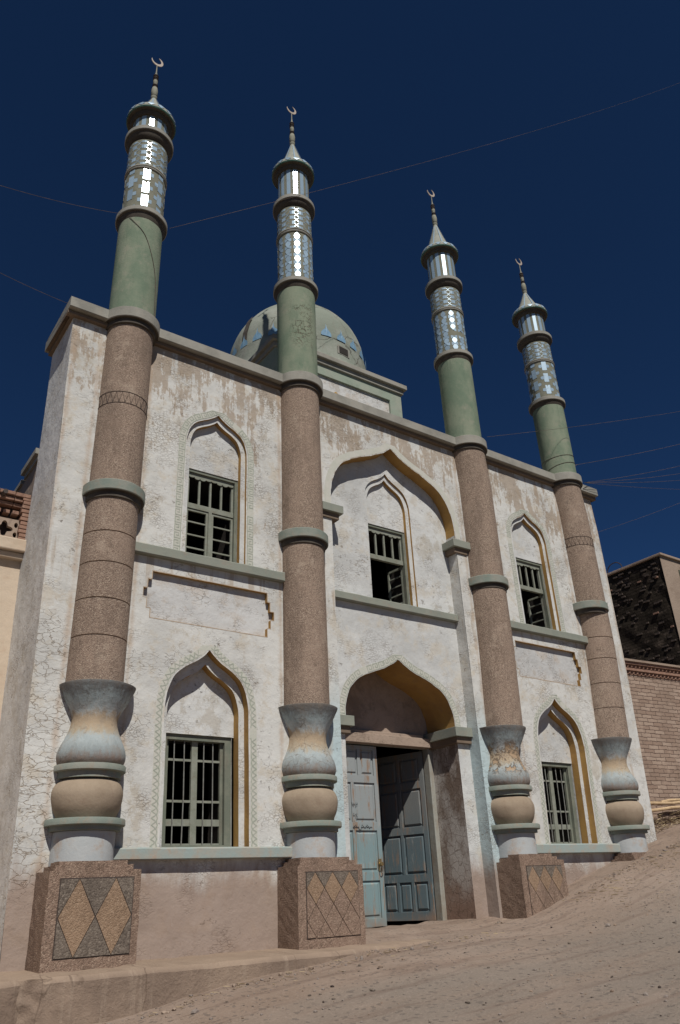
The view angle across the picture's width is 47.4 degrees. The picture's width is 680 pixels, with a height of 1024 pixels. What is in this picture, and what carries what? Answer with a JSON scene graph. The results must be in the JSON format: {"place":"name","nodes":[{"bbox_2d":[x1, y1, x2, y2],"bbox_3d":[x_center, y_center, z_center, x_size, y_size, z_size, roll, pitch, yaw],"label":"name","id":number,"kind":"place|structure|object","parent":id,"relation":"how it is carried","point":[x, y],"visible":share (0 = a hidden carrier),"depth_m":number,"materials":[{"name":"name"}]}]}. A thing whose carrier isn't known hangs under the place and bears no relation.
{"place":"outdoors","nodes":[
{"label":"outdoors","id":0,"kind":"place"},
{"bbox_2d":[0,939,431,1023],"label":"pavement","id":1,"kind":"structure","parent":0,"point":[94,996],"depth_m":8.15,"materials":[{"name":"concrete"}]},
{"bbox_2d":[0,0,679,572],"label":"sky","id":2,"kind":"structure","parent":0,"point":[588,205],"materials":[{"name":"blue"}]},
{"bbox_2d":[95,821,679,1023],"bbox_3d":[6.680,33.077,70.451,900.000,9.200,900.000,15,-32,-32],"label":"ground","id":3,"kind":"structure","parent":0,"point":[571,916],"depth_m":8.31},
{"bbox_2d":[0,488,30,718],"bbox_3d":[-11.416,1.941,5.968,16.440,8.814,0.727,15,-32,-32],"label":"neighbour house","id":4,"kind":"structure","parent":3,"relation":"on","point":[14,509],"depth_m":11.49,"materials":[{"name":"brick"}]},
{"bbox_2d":[0,973,51,1023],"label":"pavement corner","id":5,"kind":"object","parent":3,"relation":"on","point":[33,990],"visible":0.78,"depth_m":7.54,"materials":[{"name":"concrete"}]},
{"bbox_2d":[191,1009,198,1013],"bbox_3d":[-1.432,4.927,7.632,0.098,0.045,0.056,15,-32,-32],"label":"stone","id":6,"kind":"object","parent":3,"relation":"on","point":[194,1011],"visible":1,"depth_m":7.62,"materials":[{"name":"grey stone"}]},
{"bbox_2d":[0,58,656,972],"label":"mosque","id":7,"kind":"structure","parent":3,"relation":"on","point":[316,644],"depth_m":12.79,"materials":[{"name":"paint"}]},
{"bbox_2d":[1,273,65,302],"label":"wire","id":8,"kind":"object","parent":7,"relation":"attached to","point":[30,287],"visible":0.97,"depth_m":11.16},
{"bbox_2d":[0,185,120,213],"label":"wire","id":9,"kind":"object","parent":7,"relation":"attached to","point":[59,201],"visible":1,"depth_m":11.62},
{"bbox_2d":[135,222,155,316],"bbox_3d":[-3.304,-4.138,12.980,0.585,2.023,0.146,15,-32,-32],"label":"wire","id":10,"kind":"object","parent":7,"relation":"attached to","point":[154,269],"visible":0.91,"depth_m":13.05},
{"bbox_2d":[161,733,230,846],"bbox_3d":[-1.999,3.855,10.667,1.064,1.488,0.120,15,-32,-32],"label":"window","id":11,"kind":"structure","parent":7,"relation":"in","point":[223,823],"depth_m":10.70,"materials":[{"name":"green wood"}]},
{"bbox_2d":[185,468,236,562],"bbox_3d":[-2.095,0.119,12.398,0.920,1.580,0.130,15,-32,-32],"label":"window","id":12,"kind":"structure","parent":7,"relation":"in","point":[209,512],"depth_m":12.48,"materials":[{"name":"green wood"}]},
{"bbox_2d":[368,524,409,604],"bbox_3d":[0.753,1.106,14.663,0.936,1.581,0.482,15,-32,-32],"label":"window","id":13,"kind":"structure","parent":7,"relation":"in","point":[375,529],"depth_m":14.76,"materials":[{"name":"green wood"}]},
{"bbox_2d":[346,743,446,927],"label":"door","id":14,"kind":"structure","parent":7,"relation":"in","point":[389,826],"depth_m":13.43,"materials":[{"name":"blue wood"}]},
{"bbox_2d":[169,84,675,228],"bbox_3d":[7.015,-12.842,25.139,25.099,23.394,0.006,14,-31,-30],"label":"wire","id":15,"kind":"object","parent":7,"relation":"attached to","point":[386,172],"visible":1,"depth_m":17.73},
{"bbox_2d":[516,558,551,628],"bbox_3d":[3.907,1.839,16.448,0.920,1.581,0.474,15,-32,-32],"label":"window","id":16,"kind":"structure","parent":7,"relation":"in","point":[520,562],"depth_m":16.55,"materials":[{"name":"green wood"}]},
{"bbox_2d":[541,454,575,470],"bbox_3d":[5.228,-1.067,18.500,0.776,0.459,0.771,-17,-30,27],"label":"wire","id":17,"kind":"object","parent":7,"relation":"attached to","point":[561,463],"visible":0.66,"depth_m":18.23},
{"bbox_2d":[541,762,579,843],"bbox_3d":[4.037,5.491,14.551,1.129,1.494,0.120,15,-32,-32],"label":"window","id":18,"kind":"structure","parent":7,"relation":"in","point":[566,769],"depth_m":14.65,"materials":[{"name":"green wood"}]},
{"bbox_2d":[489,411,679,436],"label":"wire","id":19,"kind":"object","parent":7,"relation":"attached to","point":[575,426],"visible":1,"depth_m":18.54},
{"bbox_2d":[577,444,678,464],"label":"wire","id":20,"kind":"object","parent":7,"relation":"attached to","point":[627,455],"visible":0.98,"depth_m":19.56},
{"bbox_2d":[585,466,677,482],"bbox_3d":[7.734,-1.030,19.594,4.328,1.487,0.008,10,-29,-23],"label":"wire","id":21,"kind":"object","parent":7,"relation":"attached to","point":[631,475],"visible":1,"depth_m":19.23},
{"bbox_2d":[138,845,679,1015],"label":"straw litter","id":22,"kind":"object","parent":3,"relation":"on","point":[487,933],"visible":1,"depth_m":11.94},
{"bbox_2d":[607,552,679,665],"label":"tall house","id":23,"kind":"structure","parent":3,"relation":"on","point":[645,594],"depth_m":29.36,"materials":[{"name":"brick"}]},
{"bbox_2d":[624,658,679,825],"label":"brick wall","id":24,"kind":"structure","parent":3,"relation":"on","point":[655,690],"depth_m":18.33,"materials":[{"name":"beige brick"}]},
{"bbox_2d":[651,806,679,811],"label":"wooden pole","id":25,"kind":"object","parent":3,"relation":"on","point":[665,808],"visible":0.82,"depth_m":16.71,"materials":[{"name":"brown wood"}]},
{"bbox_2d":[653,809,679,831],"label":"brushwood heap","id":26,"kind":"object","parent":3,"relation":"on","point":[665,825],"visible":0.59,"depth_m":16.71,"materials":[{"name":"wood"}]},
{"bbox_2d":[650,801,679,804],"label":"wooden pole","id":27,"kind":"object","parent":26,"relation":"on","point":[663,803],"visible":0.64,"depth_m":16.98,"materials":[{"name":"brown wood"}]},
{"bbox_2d":[660,798,679,801],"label":"wooden pole","id":28,"kind":"object","parent":27,"relation":"on","point":[670,800],"visible":0.96,"depth_m":17.22,"materials":[{"name":"brown wood"}]},
{"bbox_2d":[102,841,679,1023],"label":"gravel","id":29,"kind":"structure","parent":0,"point":[381,966],"depth_m":8.53,"materials":[{"name":"brown gravel"}]},
{"bbox_2d":[366,917,506,943],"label":"pathway","id":30,"kind":"structure","parent":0,"point":[389,933],"depth_m":11.57,"materials":[{"name":"beige concrete"}]}
]}

